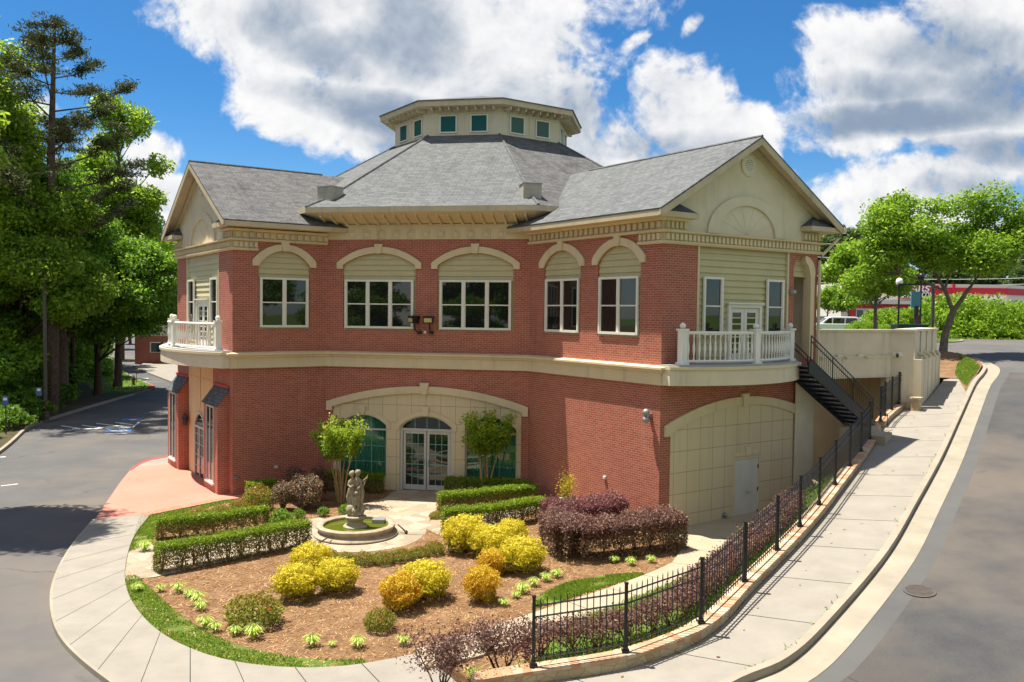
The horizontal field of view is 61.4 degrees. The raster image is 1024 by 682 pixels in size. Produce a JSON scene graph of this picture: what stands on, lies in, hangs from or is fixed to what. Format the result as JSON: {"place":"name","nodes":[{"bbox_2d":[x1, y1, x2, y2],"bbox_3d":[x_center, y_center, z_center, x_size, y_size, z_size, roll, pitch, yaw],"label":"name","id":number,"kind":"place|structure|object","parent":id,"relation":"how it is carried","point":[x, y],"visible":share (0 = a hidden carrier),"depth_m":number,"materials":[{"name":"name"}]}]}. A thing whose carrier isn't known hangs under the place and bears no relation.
{"place":"outdoors","nodes":[
{"label":"outdoors","id":0,"kind":"place"},
{"bbox_2d":[0,374,152,447],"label":"woods floor","id":1,"kind":"structure","parent":0,"point":[86,397],"depth_m":60.53,"materials":[{"name":"soil"}]},
{"bbox_2d":[0,403,38,427],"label":"understory bush","id":2,"kind":"object","parent":1,"relation":"on","point":[16,414],"visible":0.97,"depth_m":46.98,"materials":[{"name":"green plant"}]},
{"bbox_2d":[0,306,53,407],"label":"broadleaf tree","id":3,"kind":"object","parent":1,"relation":"on","point":[18,362],"visible":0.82,"depth_m":51.51,"materials":[{"name":"green plant"}]},
{"bbox_2d":[8,398,58,417],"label":"understory bush","id":4,"kind":"object","parent":1,"relation":"on","point":[33,410],"visible":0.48,"depth_m":50.45,"materials":[{"name":"green plant"}]},
{"bbox_2d":[40,272,50,420],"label":"street lamp","id":5,"kind":"object","parent":1,"relation":"on","point":[47,413],"visible":0.84,"depth_m":50.72,"materials":[{"name":"metal"}]},
{"bbox_2d":[4,155,130,402],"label":"broadleaf tree","id":6,"kind":"object","parent":1,"relation":"on","point":[72,179],"visible":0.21,"depth_m":59.96,"materials":[{"name":"green plant"}]},
{"bbox_2d":[68,333,112,377],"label":"broadleaf tree","id":7,"kind":"object","parent":1,"relation":"on","point":[87,361],"visible":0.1,"depth_m":76.83,"materials":[{"name":"green plant"}]},
{"bbox_2d":[69,93,176,387],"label":"broadleaf tree","id":8,"kind":"object","parent":1,"relation":"on","point":[150,226],"visible":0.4,"depth_m":70.61,"materials":[{"name":"green plant"}]},
{"bbox_2d":[0,335,190,681],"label":"parking asphalt","id":9,"kind":"structure","parent":0,"point":[66,481],"depth_m":31.22,"materials":[{"name":"grey asphalt"}]},
{"bbox_2d":[0,38,56,298],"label":"broadleaf tree","id":10,"kind":"object","parent":9,"relation":"on","point":[23,119],"visible":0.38,"depth_m":52.53,"materials":[{"name":"green plant"}]},
{"bbox_2d":[0,181,126,374],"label":"broadleaf tree","id":11,"kind":"object","parent":9,"relation":"on","point":[84,287],"visible":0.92,"depth_m":52.13,"materials":[{"name":"green plant"}]},
{"bbox_2d":[0,389,150,453],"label":"curb","id":12,"kind":"structure","parent":9,"relation":"on","point":[14,438],"depth_m":53.17,"materials":[{"name":"concrete"}]},
{"bbox_2d":[0,10,151,413],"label":"pine tree","id":13,"kind":"object","parent":9,"relation":"on","point":[59,130],"visible":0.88,"depth_m":53.40,"materials":[{"name":"green plant"}]},
{"bbox_2d":[50,519,113,681],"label":"curb","id":14,"kind":"structure","parent":9,"relation":"on","point":[84,662],"depth_m":17.36,"materials":[{"name":"concrete"}]},
{"bbox_2d":[71,233,176,394],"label":"broadleaf tree","id":15,"kind":"object","parent":9,"relation":"on","point":[147,304],"visible":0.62,"depth_m":62.67,"materials":[{"name":"green plant"}]},
{"bbox_2d":[135,324,168,363],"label":"building","id":16,"kind":"structure","parent":9,"relation":"on","point":[147,350],"depth_m":103.99,"materials":[{"name":"brick"}]},
{"bbox_2d":[85,370,150,392],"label":"lawn","id":17,"kind":"structure","parent":0,"point":[117,391],"depth_m":73.94,"materials":[{"name":"green plant"}]},
{"bbox_2d":[135,363,177,382],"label":"pavement","id":18,"kind":"structure","parent":0,"point":[165,371],"depth_m":93.24,"materials":[{"name":"concrete"}]},
{"bbox_2d":[95,463,242,518],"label":"entrance plaza","id":19,"kind":"structure","parent":0,"point":[146,489],"depth_m":31.37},
{"bbox_2d":[53,515,455,681],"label":"pavement","id":20,"kind":"structure","parent":0,"point":[107,628],"depth_m":17.50,"materials":[{"name":"concrete"}]},
{"bbox_2d":[128,487,748,681],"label":"mulch bed","id":21,"kind":"object","parent":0,"point":[314,618],"visible":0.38,"depth_m":20.36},
{"bbox_2d":[129,498,234,550],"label":"lawn","id":22,"kind":"structure","parent":21,"relation":"on","point":[144,536],"depth_m":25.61,"materials":[{"name":"green plant"}]},
{"bbox_2d":[154,503,269,541],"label":"clipped hedge","id":23,"kind":"object","parent":21,"relation":"on","point":[200,518],"visible":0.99,"depth_m":25.84,"materials":[{"name":"green plant"}]},
{"bbox_2d":[125,518,323,578],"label":"flagstone path","id":24,"kind":"structure","parent":21,"relation":"on","point":[139,562],"depth_m":23.23,"materials":[{"name":"beige stone"}]},
{"bbox_2d":[151,517,313,573],"bbox_3d":[-7.508,5.546,23.523,4.438,0.933,0.742,-1,3,-41],"label":"clipped hedge","id":25,"kind":"object","parent":21,"relation":"on","point":[235,536],"visible":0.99,"depth_m":23.24,"materials":[{"name":"green plant"}]},
{"bbox_2d":[125,574,365,668],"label":"lawn","id":26,"kind":"structure","parent":21,"relation":"on","point":[329,663],"depth_m":17.47,"materials":[{"name":"green plant"}]},
{"bbox_2d":[221,590,287,628],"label":"azalea shrub","id":27,"kind":"object","parent":21,"relation":"on","point":[268,604],"visible":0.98,"depth_m":18.40,"materials":[{"name":"green plant"}]},
{"bbox_2d":[240,484,275,508],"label":"azalea shrub","id":28,"kind":"object","parent":21,"relation":"on","point":[260,494],"visible":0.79,"depth_m":28.94,"materials":[{"name":"green plant"}]},
{"bbox_2d":[270,479,295,508],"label":"loropetalum bush","id":29,"kind":"object","parent":21,"relation":"on","point":[282,498],"visible":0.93,"depth_m":29.01,"materials":[{"name":"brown plant"}]},
{"bbox_2d":[267,561,322,600],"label":"golden shrub","id":30,"kind":"object","parent":21,"relation":"on","point":[289,578],"visible":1,"depth_m":20.03,"materials":[{"name":"yellow plant"}]},
{"bbox_2d":[286,473,323,510],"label":"loropetalum bush","id":31,"kind":"object","parent":21,"relation":"on","point":[309,492],"visible":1,"depth_m":28.99,"materials":[{"name":"brown plant"}]},
{"bbox_2d":[285,540,335,573],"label":"golden shrub","id":32,"kind":"object","parent":21,"relation":"on","point":[308,552],"visible":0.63,"depth_m":21.73,"materials":[{"name":"yellow plant"}]},
{"bbox_2d":[315,556,362,592],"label":"golden shrub","id":33,"kind":"object","parent":21,"relation":"on","point":[345,571],"visible":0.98,"depth_m":20.59,"materials":[{"name":"yellow plant"}]},
{"bbox_2d":[309,409,369,503],"bbox_3d":[-6.093,4.048,30.266,1.942,3.306,2.139,0,2,-24],"label":"crape myrtle","id":34,"kind":"object","parent":21,"relation":"on","point":[338,440],"visible":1,"depth_m":29.98,"materials":[{"name":"green plant"}]},
{"bbox_2d":[322,469,385,493],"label":"clipped hedge","id":35,"kind":"object","parent":21,"relation":"on","point":[377,478],"visible":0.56,"depth_m":32.15,"materials":[{"name":"green plant"}]},
{"bbox_2d":[300,534,422,551],"bbox_3d":[-4.738,5.855,26.181,4.100,0.008,4.000,1,2,0],"label":"flagstone court","id":36,"kind":"object","parent":21,"relation":"on","point":[398,540],"visible":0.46,"depth_m":24.96,"materials":[{"name":"beige stone"}]},
{"bbox_2d":[313,514,397,544],"bbox_3d":[-4.735,5.561,26.171,2.540,0.570,2.540,1,2,0],"label":"fountain","id":37,"kind":"object","parent":36,"relation":"on","point":[346,529],"visible":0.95,"depth_m":25.77,"materials":[{"name":"stone"}]},
{"bbox_2d":[346,469,367,516],"bbox_3d":[-4.726,4.622,26.119,0.561,1.454,0.484,1,2,22],"label":"garden statue","id":38,"kind":"object","parent":37,"relation":"on","point":[355,498],"visible":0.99,"depth_m":26.06,"materials":[{"name":"stone"}]},
{"bbox_2d":[363,606,396,632],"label":"azalea shrub","id":39,"kind":"object","parent":21,"relation":"on","point":[370,617],"visible":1,"depth_m":18.18,"materials":[{"name":"green plant"}]},
{"bbox_2d":[377,569,423,610],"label":"golden shrub","id":40,"kind":"object","parent":21,"relation":"on","point":[401,596],"visible":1,"depth_m":19.32,"materials":[{"name":"orange plant"}]},
{"bbox_2d":[363,490,445,534],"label":"flagstone path","id":41,"kind":"structure","parent":21,"relation":"on","point":[415,505],"depth_m":29.58,"materials":[{"name":"beige stone"}]},
{"bbox_2d":[398,557,454,599],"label":"golden shrub","id":42,"kind":"object","parent":21,"relation":"on","point":[425,571],"visible":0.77,"depth_m":20.08,"materials":[{"name":"yellow plant"}]},
{"bbox_2d":[393,617,490,681],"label":"bare stem shrub","id":43,"kind":"object","parent":21,"relation":"on","point":[446,648],"visible":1,"depth_m":14.97,"materials":[{"name":"purple plant"}]},
{"bbox_2d":[438,512,485,552],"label":"golden shrub","id":44,"kind":"object","parent":21,"relation":"on","point":[456,531],"visible":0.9,"depth_m":23.90,"materials":[{"name":"yellow plant"}]},
{"bbox_2d":[460,564,502,603],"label":"golden shrub","id":45,"kind":"object","parent":21,"relation":"on","point":[488,584],"visible":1,"depth_m":19.87,"materials":[{"name":"orange plant"}]},
{"bbox_2d":[435,480,539,513],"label":"clipped hedge","id":46,"kind":"object","parent":21,"relation":"on","point":[516,490],"visible":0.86,"depth_m":29.30,"materials":[{"name":"green plant"}]},
{"bbox_2d":[443,473,531,498],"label":"clipped hedge","id":47,"kind":"object","parent":21,"relation":"on","point":[473,481],"visible":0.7,"depth_m":31.25,"materials":[{"name":"green plant"}]},
{"bbox_2d":[459,406,517,493],"bbox_3d":[-0.961,4.010,31.102,1.650,3.401,1.846,2,3,43],"label":"crape myrtle","id":48,"kind":"object","parent":21,"relation":"on","point":[481,440],"visible":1,"depth_m":30.97,"materials":[{"name":"green plant"}]},
{"bbox_2d":[475,546,507,574],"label":"golden shrub","id":49,"kind":"object","parent":21,"relation":"on","point":[487,556],"visible":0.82,"depth_m":22.03,"materials":[{"name":"orange plant"}]},
{"bbox_2d":[468,524,516,555],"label":"golden shrub","id":50,"kind":"object","parent":21,"relation":"on","point":[485,540],"visible":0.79,"depth_m":23.40,"materials":[{"name":"yellow plant"}]},
{"bbox_2d":[440,495,547,529],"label":"clipped hedge","id":51,"kind":"object","parent":21,"relation":"on","point":[517,505],"visible":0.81,"depth_m":26.98,"materials":[{"name":"green plant"}]},
{"bbox_2d":[455,611,549,668],"bbox_3d":[-0.158,5.632,15.803,1.891,1.138,1.737,1,2,0],"label":"bare stem shrub","id":52,"kind":"object","parent":21,"relation":"on","point":[490,632],"visible":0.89,"depth_m":15.60,"materials":[{"name":"purple plant"}]},
{"bbox_2d":[496,534,549,572],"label":"golden shrub","id":53,"kind":"object","parent":21,"relation":"on","point":[533,552],"visible":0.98,"depth_m":22.04,"materials":[{"name":"yellow plant"}]},
{"bbox_2d":[537,488,632,542],"bbox_3d":[2.205,5.209,26.060,2.837,1.441,1.496,0,2,-21],"label":"purple hedge","id":54,"kind":"object","parent":21,"relation":"on","point":[595,503],"visible":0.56,"depth_m":25.85,"materials":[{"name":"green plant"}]},
{"bbox_2d":[536,572,644,607],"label":"lawn","id":55,"kind":"structure","parent":21,"relation":"on","point":[549,600],"depth_m":20.51,"materials":[{"name":"green plant"}]},
{"bbox_2d":[536,503,689,562],"bbox_3d":[2.823,5.303,23.965,4.317,1.412,2.346,1,2,0],"label":"purple hedge","id":56,"kind":"object","parent":21,"relation":"on","point":[554,523],"visible":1,"depth_m":23.69,"materials":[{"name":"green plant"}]},
{"bbox_2d":[0,0,1023,280],"label":"sky","id":57,"kind":"structure","parent":0,"point":[864,100],"materials":[{"name":"blue"}]},
{"bbox_2d":[417,539,725,668],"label":"garden path","id":58,"kind":"structure","parent":0,"point":[692,556],"depth_m":20.55,"materials":[{"name":"concrete"}]},
{"bbox_2d":[535,470,838,661],"bbox_3d":[5.290,4.954,20.757,2.914,2.127,14.911,2,3,42],"label":"planting bed","id":59,"kind":"object","parent":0,"point":[556,650],"visible":0.12,"depth_m":16.82,"materials":[{"name":"brown plant"}]},
{"bbox_2d":[519,486,807,662],"bbox_3d":[4.368,4.868,18.887,2.016,1.844,10.784,3,3,44],"label":"purple hedge","id":60,"kind":"object","parent":59,"relation":"on","point":[759,532],"visible":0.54,"depth_m":16.44,"materials":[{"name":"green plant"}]},
{"bbox_2d":[529,467,840,662],"bbox_3d":[5.217,4.935,20.670,2.914,2.086,14.602,2,3,41],"label":"hedge","id":61,"kind":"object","parent":59,"relation":"on","point":[634,598],"depth_m":17.20,"materials":[{"name":"green plant"}]},
{"bbox_2d":[664,471,825,560],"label":"yard slab","id":62,"kind":"structure","parent":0,"point":[697,534],"depth_m":26.32,"materials":[{"name":"concrete"}]},
{"bbox_2d":[553,374,977,681],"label":"pavement","id":63,"kind":"structure","parent":0,"point":[813,574],"depth_m":19.46,"materials":[{"name":"concrete"}]},
{"bbox_2d":[839,423,891,452],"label":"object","id":64,"kind":"structure","parent":63,"relation":"on","point":[880,437],"depth_m":29.48,"materials":[{"name":"beige concrete"}]},
{"bbox_2d":[794,335,887,426],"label":"steel staircase","id":65,"kind":"structure","parent":64,"relation":"on","point":[829,384],"depth_m":29.49,"materials":[{"name":"black metal"}]},
{"bbox_2d":[875,402,905,430],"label":"stone wall","id":66,"kind":"structure","parent":63,"relation":"on","point":[896,410],"depth_m":32.37,"materials":[{"name":"stone"}]},
{"bbox_2d":[878,372,901,420],"bbox_3d":[14.504,1.980,32.824,0.255,1.749,4.316,2,2,36],"label":"iron fence","id":67,"kind":"object","parent":66,"relation":"on","point":[883,400],"visible":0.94,"depth_m":32.54,"materials":[{"name":"black metal"}]},
{"bbox_2d":[719,361,986,681],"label":"curb","id":68,"kind":"structure","parent":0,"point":[811,636],"depth_m":18.16,"materials":[{"name":"concrete"}]},
{"bbox_2d":[817,237,919,328],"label":"street tree","id":69,"kind":"object","parent":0,"point":[842,258],"visible":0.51,"depth_m":61.50,"materials":[{"name":"green plant"}]},
{"bbox_2d":[808,372,1009,681],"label":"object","id":70,"kind":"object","parent":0,"point":[850,659],"depth_m":19.46,"materials":[{"name":"grey asphalt"}]},
{"bbox_2d":[753,357,999,681],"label":"gutter","id":71,"kind":"object","parent":70,"relation":"on","point":[828,647],"visible":0.87,"depth_m":19.34,"materials":[{"name":"concrete"}]},
{"bbox_2d":[848,378,988,668],"bbox_3d":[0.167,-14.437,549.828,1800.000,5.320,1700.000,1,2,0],"label":"ground","id":72,"kind":"structure","parent":0,"point":[941,379],"depth_m":24.08,"materials":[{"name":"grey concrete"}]},
{"bbox_2d":[159,96,846,530],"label":"brick building","id":73,"kind":"structure","parent":72,"relation":"on","point":[583,310],"depth_m":31.45,"materials":[{"name":"red brick"}]},
{"bbox_2d":[187,279,195,321],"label":"window","id":74,"kind":"structure","parent":73,"relation":"in","point":[191,284],"depth_m":35.70,"materials":[{"name":"white glass"}]},
{"bbox_2d":[194,412,203,478],"bbox_3d":[-12.557,4.202,34.567,0.123,2.700,1.500,-1,2,-34],"label":"arched door","id":75,"kind":"structure","parent":73,"relation":"in","point":[199,419],"depth_m":34.58,"materials":[{"name":"glass"}]},
{"bbox_2d":[194,298,209,345],"bbox_3d":[-12.316,-0.726,34.293,0.180,1.915,1.940,-1,2,-34],"label":"balcony door","id":76,"kind":"structure","parent":73,"relation":"in","point":[201,304],"depth_m":34.27,"materials":[{"name":"white glass"}]},
{"bbox_2d":[209,277,217,325],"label":"window","id":77,"kind":"structure","parent":73,"relation":"in","point":[213,282],"depth_m":33.00,"materials":[{"name":"white glass"}]},
{"bbox_2d":[259,277,308,326],"bbox_3d":[-8.459,-1.428,32.041,1.850,1.840,0.115,-1,2,-34],"label":"window","id":78,"kind":"structure","parent":73,"relation":"in","point":[284,302],"depth_m":32.01,"materials":[{"name":"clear glass"}]},
{"bbox_2d":[340,414,386,477],"bbox_3d":[-5.659,3.981,33.142,2.010,2.600,0.344,1,2,10],"label":"window","id":79,"kind":"structure","parent":73,"relation":"in","point":[372,458],"depth_m":33.19,"materials":[{"name":"glass"}]},
{"bbox_2d":[344,279,413,328],"bbox_3d":[-5.030,-1.397,32.584,2.720,1.840,0.115,1,2,11],"label":"window","id":80,"kind":"structure","parent":73,"relation":"in","point":[386,304],"depth_m":32.59,"materials":[{"name":"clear glass"}]},
{"bbox_2d":[400,416,452,490],"bbox_3d":[-3.224,4.239,32.556,2.060,2.880,0.154,1,2,11],"label":"entrance door","id":81,"kind":"structure","parent":73,"relation":"in","point":[425,441],"depth_m":32.58,"materials":[{"name":"metal"}]},
{"bbox_2d":[439,280,511,329],"bbox_3d":[-1.364,-1.331,31.902,2.720,1.840,0.115,1,2,11],"label":"window","id":82,"kind":"structure","parent":73,"relation":"in","point":[463,304],"depth_m":31.91,"materials":[{"name":"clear glass"}]},
{"bbox_2d":[465,418,516,483],"bbox_3d":[-0.749,4.069,32.228,2.060,2.600,0.344,1,2,10],"label":"window","id":83,"kind":"structure","parent":73,"relation":"in","point":[505,465],"depth_m":32.28,"materials":[{"name":"glass"}]},
{"bbox_2d":[544,278,579,332],"bbox_3d":[1.729,-1.233,29.953,0.115,1.850,1.900,-1,2,-34],"label":"window","id":84,"kind":"structure","parent":73,"relation":"in","point":[562,296],"depth_m":29.90,"materials":[{"name":"white glass"}]},
{"bbox_2d":[597,276,639,334],"bbox_3d":[3.388,-1.131,27.534,0.115,1.850,1.890,-1,2,-34],"label":"window","id":85,"kind":"structure","parent":73,"relation":"in","point":[618,297],"depth_m":27.47,"materials":[{"name":"clear glass"}]},
{"bbox_2d":[702,276,723,334],"bbox_3d":[6.327,-1.099,27.143,0.880,1.840,0.115,-1,2,-34],"label":"window","id":86,"kind":"structure","parent":73,"relation":"in","point":[713,287],"depth_m":27.16,"materials":[{"name":"clear glass"}]},
{"bbox_2d":[726,302,764,359],"bbox_3d":[7.563,-0.282,28.025,1.720,1.915,0.180,-1,2,-34],"label":"balcony door","id":87,"kind":"structure","parent":73,"relation":"in","point":[743,310],"depth_m":27.99,"materials":[{"name":"white glass"}]},
{"bbox_2d":[733,455,759,516],"bbox_3d":[7.697,4.952,28.280,1.272,2.300,0.214,-1,2,-31],"label":"service door","id":88,"kind":"structure","parent":73,"relation":"in","point":[746,476],"depth_m":28.30,"materials":[{"name":"grey metal"}]},
{"bbox_2d":[765,279,784,334],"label":"window","id":89,"kind":"structure","parent":73,"relation":"in","point":[775,289],"depth_m":28.85,"materials":[{"name":"clear glass"}]},
{"bbox_2d":[472,439,875,681],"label":"stone wall","id":90,"kind":"structure","parent":72,"relation":"on","point":[718,615],"depth_m":16.01,"materials":[{"name":"stone"}]},
{"bbox_2d":[529,401,872,666],"bbox_3d":[6.806,3.897,21.439,1.845,3.376,18.161,2,3,40],"label":"iron fence","id":91,"kind":"object","parent":90,"relation":"on","point":[826,480],"visible":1,"depth_m":17.85,"materials":[{"name":"black metal"}]},
{"bbox_2d":[817,224,866,284],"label":"distant tree","id":92,"kind":"object","parent":72,"relation":"on","point":[849,235],"visible":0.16,"depth_m":146.26,"materials":[{"name":"green plant"}]},
{"bbox_2d":[813,328,940,472],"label":"retaining wall","id":93,"kind":"structure","parent":72,"relation":"on","point":[917,364],"depth_m":33.98,"materials":[{"name":"paint"}]},
{"bbox_2d":[936,351,981,390],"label":"mulch bank","id":94,"kind":"structure","parent":72,"relation":"on","point":[949,361],"depth_m":41.97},
{"bbox_2d":[829,179,1023,351],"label":"street tree","id":95,"kind":"object","parent":94,"relation":"on","point":[897,239],"visible":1,"depth_m":45.14,"materials":[{"name":"green plant"}]},
{"bbox_2d":[955,352,979,384],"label":"lawn","id":96,"kind":"structure","parent":94,"relation":"on","point":[966,369],"depth_m":40.22,"materials":[{"name":"green plant"}]},
{"bbox_2d":[991,262,1023,285],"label":"distant tree","id":97,"kind":"object","parent":72,"relation":"on","point":[1018,274],"visible":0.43,"depth_m":155.58,"materials":[{"name":"green plant"}]},
{"bbox_2d":[816,283,1023,317],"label":"store building","id":98,"kind":"structure","parent":0,"point":[1014,292],"depth_m":111.80,"materials":[{"name":"red"}]},
{"bbox_2d":[840,372,1023,681],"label":"street asphalt","id":99,"kind":"structure","parent":0,"point":[965,623],"depth_m":17.76,"materials":[{"name":"grey asphalt"}]},
{"bbox_2d":[903,584,936,596],"bbox_3d":[8.512,5.216,18.006,0.639,0.087,0.638,1,2,0],"label":"manhole cover","id":100,"kind":"object","parent":99,"relation":"on","point":[917,590],"visible":1,"depth_m":17.99,"materials":[{"name":"metal"}]},
{"bbox_2d":[937,338,1023,384],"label":"street asphalt","id":101,"kind":"structure","parent":0,"point":[1005,355],"depth_m":48.40,"materials":[{"name":"grey asphalt"}]},
{"label":"grass verge","id":102,"kind":"structure","parent":0,"visible":0},
{"bbox_2d":[816,316,859,328],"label":"parked car","id":103,"kind":"object","parent":102,"relation":"on","point":[828,322],"visible":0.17,"depth_m":71.16,"materials":[{"name":"white metal"}]},
{"bbox_2d":[859,306,913,325],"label":"bank shrub","id":104,"kind":"object","parent":102,"relation":"on","point":[888,316],"visible":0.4,"depth_m":71.05,"materials":[{"name":"green plant"}]},
{"bbox_2d":[894,292,1022,338],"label":"bank shrub","id":105,"kind":"object","parent":102,"relation":"on","point":[964,312],"visible":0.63,"depth_m":67.96,"materials":[{"name":"green plant"}]},
{"label":"upper lot","id":106,"kind":"structure","parent":0,"visible":0},
{"bbox_2d":[828,288,863,316],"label":"parking tree","id":107,"kind":"object","parent":106,"relation":"on","point":[845,303],"visible":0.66,"depth_m":85.24,"materials":[{"name":"green plant"}]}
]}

